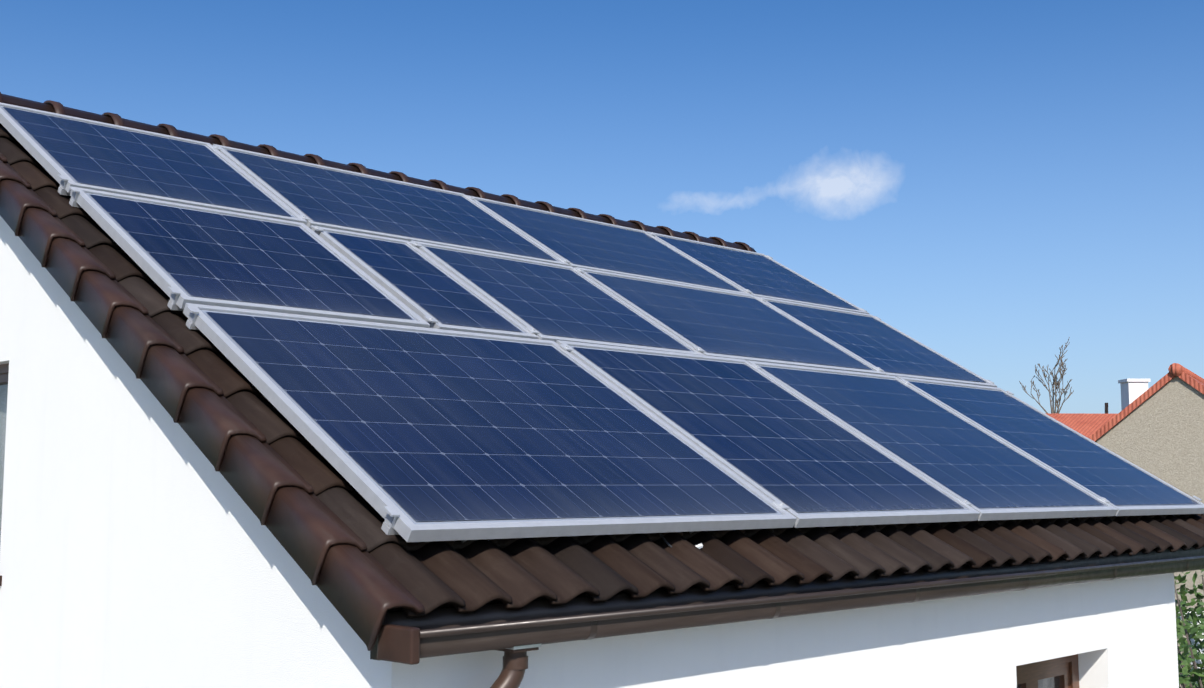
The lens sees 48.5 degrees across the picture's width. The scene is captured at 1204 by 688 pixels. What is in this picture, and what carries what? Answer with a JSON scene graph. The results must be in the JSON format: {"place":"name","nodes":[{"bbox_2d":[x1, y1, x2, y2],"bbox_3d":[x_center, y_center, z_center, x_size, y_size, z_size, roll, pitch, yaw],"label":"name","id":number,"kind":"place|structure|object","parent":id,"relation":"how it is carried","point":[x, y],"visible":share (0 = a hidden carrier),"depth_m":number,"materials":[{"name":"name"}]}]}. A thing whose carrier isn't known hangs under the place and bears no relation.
{"place":"outdoors","nodes":[
{"label":"outdoors","id":0,"kind":"place"},
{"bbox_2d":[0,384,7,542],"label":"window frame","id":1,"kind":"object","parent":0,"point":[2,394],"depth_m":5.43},
{"bbox_2d":[0,0,1203,413],"label":"sky","id":2,"kind":"structure","parent":0,"point":[997,184],"materials":[{"name":"blue"}]},
{"bbox_2d":[659,516,1109,547],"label":"panel cables","id":3,"kind":"object","parent":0,"point":[665,541],"visible":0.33,"depth_m":4.19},
{"bbox_2d":[1038,678,1053,687],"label":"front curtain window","id":4,"kind":"structure","parent":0,"point":[1042,686],"depth_m":6.11,"materials":[{"name":"grey fabric"}]},
{"bbox_2d":[1174,569,1203,687],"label":"shrub","id":5,"kind":"object","parent":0,"point":[1193,628],"depth_m":10.74,"materials":[{"name":"green plant"}]},
{"label":"ground","id":6,"kind":"structure","parent":0,"visible":0},
{"bbox_2d":[1019,337,1073,412],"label":"bare tree","id":7,"kind":"object","parent":6,"relation":"on","point":[1056,383],"visible":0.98,"depth_m":42.41,"materials":[{"name":"brown plant"}]},
{"bbox_2d":[1096,376,1203,687],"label":"neighbour house walls","id":8,"kind":"structure","parent":6,"relation":"on","point":[1159,434],"depth_m":22.09,"materials":[{"name":"beige paint"}]},
{"bbox_2d":[1045,413,1116,437],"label":"neighbouring roof","id":9,"kind":"structure","parent":8,"relation":"on","point":[1087,425],"depth_m":29.87,"materials":[{"name":"tile"}]},
{"bbox_2d":[1089,372,1203,441],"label":"neighbour roof","id":10,"kind":"structure","parent":8,"relation":"on","point":[1139,401],"depth_m":22.31,"materials":[{"name":"tile"}]},
{"bbox_2d":[1168,363,1203,383],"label":"ridge tile","id":11,"kind":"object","parent":8,"relation":"on","point":[1175,369],"depth_m":22.09,"materials":[{"name":"tile"}]},
{"label":"yard paving","id":12,"kind":"structure","parent":6,"relation":"on","visible":0},
{"bbox_2d":[0,216,1178,687],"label":"house walls","id":13,"kind":"structure","parent":12,"relation":"on","point":[140,546],"depth_m":4.45,"materials":[{"name":"white paint"}]},
{"bbox_2d":[0,363,8,384],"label":"gable window frame","id":14,"kind":"object","parent":13,"relation":"attached to","point":[4,370],"visible":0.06,"depth_m":5.24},
{"bbox_2d":[0,383,7,536],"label":"gable window glass","id":15,"kind":"object","parent":14,"relation":"in","point":[1,417],"depth_m":5.28,"materials":[{"name":"grey glass"}]},
{"bbox_2d":[490,651,527,687],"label":"downpipe","id":16,"kind":"object","parent":13,"relation":"attached to","point":[514,668],"visible":0.85,"depth_m":3.39,"materials":[{"name":"brown metal"}]},
{"bbox_2d":[383,546,1192,620],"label":"roof deck","id":17,"kind":"structure","parent":13,"relation":"on","point":[444,607],"depth_m":3.84,"materials":[{"name":"black"}]},
{"bbox_2d":[0,153,424,650],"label":"verge tiles","id":18,"kind":"object","parent":17,"relation":"attached to","point":[357,584],"visible":1,"depth_m":3.79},
{"bbox_2d":[370,618,384,659],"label":"fascia","id":19,"kind":"structure","parent":17,"relation":"attached to","point":[373,654],"depth_m":3.21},
{"bbox_2d":[0,123,1203,616],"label":"roof tiles","id":20,"kind":"object","parent":17,"relation":"on","point":[476,575],"visible":0.06,"depth_m":4.22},
{"bbox_2d":[57,145,1201,534],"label":"clamps","id":21,"kind":"object","parent":20,"relation":"on","point":[387,527],"visible":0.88,"depth_m":5.00,"materials":[{"name":"silver metal"}]},
{"bbox_2d":[0,102,1203,541],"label":"panel frames","id":22,"kind":"structure","parent":17,"relation":"on","point":[376,498],"depth_m":5.32,"materials":[{"name":"silver metal"}]},
{"bbox_2d":[0,106,1199,523],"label":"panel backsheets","id":23,"kind":"object","parent":22,"relation":"in","point":[538,344],"visible":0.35,"depth_m":5.34,"materials":[{"name":"silver metal"}]},
{"bbox_2d":[3,107,1197,520],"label":"solar panels","id":24,"kind":"object","parent":23,"relation":"on","point":[427,427],"visible":0.96,"depth_m":5.49,"materials":[{"name":"blue glass"}]},
{"bbox_2d":[385,546,1203,657],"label":"gutter","id":25,"kind":"object","parent":17,"relation":"attached to","point":[447,631],"visible":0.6,"depth_m":4.04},
{"bbox_2d":[377,624,419,664],"bbox_3d":[-0.481,0.709,3.157,0.136,0.084,0.028,-6,-9,44],"label":"gutter end cap","id":26,"kind":"object","parent":25,"relation":"attached to","point":[398,644],"visible":0.9,"depth_m":3.13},
{"bbox_2d":[497,647,538,652],"bbox_3d":[-0.222,0.766,3.423,0.084,0.034,0.084,-6,-9,44],"label":"gutter outlet","id":27,"kind":"object","parent":25,"relation":"attached to","point":[521,650],"visible":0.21,"depth_m":3.39,"materials":[{"name":"brown metal"}]},
{"bbox_2d":[507,643,541,649],"bbox_3d":[-0.222,0.771,3.422,0.094,0.008,0.094,-6,-9,44],"label":"gutter outlet clip","id":28,"kind":"object","parent":25,"relation":"attached to","point":[526,646],"visible":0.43,"depth_m":3.38,"materials":[{"name":"silver metal"}]},
{"bbox_2d":[586,561,1188,639],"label":"gutter brackets","id":29,"kind":"object","parent":25,"relation":"attached to","point":[593,632],"visible":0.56,"depth_m":4.11,"materials":[{"name":"brown metal"}]},
{"bbox_2d":[1016,654,1078,687],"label":"window frame","id":30,"kind":"object","parent":13,"relation":"attached to","point":[1065,670],"visible":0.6,"depth_m":5.98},
{"bbox_2d":[1018,676,1058,687],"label":"window glass","id":31,"kind":"object","parent":30,"relation":"in","point":[1054,685],"depth_m":6.02,"materials":[{"name":"grey glass"}]},
{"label":"roof slope","id":32,"kind":"object","parent":13,"relation":"on","visible":0},
{"bbox_2d":[0,92,756,252],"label":"ridge tiles","id":33,"kind":"object","parent":32,"relation":"on","point":[105,117],"visible":0.35,"depth_m":7.28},
{"bbox_2d":[1179,611,1203,683],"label":"garden fence","id":34,"kind":"object","parent":12,"relation":"on","point":[1197,661],"depth_m":14.06,"materials":[{"name":"white paint"}]},
{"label":"neighbouring wing","id":35,"kind":"object","parent":6,"relation":"on","visible":0},
{"bbox_2d":[1105,403,1107,413],"bbox_3d":[11.773,1.528,31.172,0.070,0.319,0.113,0,-6,0],"label":"vent pipe","id":36,"kind":"object","parent":35,"relation":"on","point":[1106,408],"visible":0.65,"depth_m":31.14,"materials":[{"name":"black metal"}]},
{"bbox_2d":[1118,379,1150,409],"bbox_3d":[12.448,1.750,31.156,0.540,1.850,0.540,0,-6,-1],"label":"neighbour chimney","id":37,"kind":"object","parent":35,"relation":"on","point":[1132,390],"visible":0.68,"depth_m":31.01,"materials":[{"name":"white paint"}]}
]}

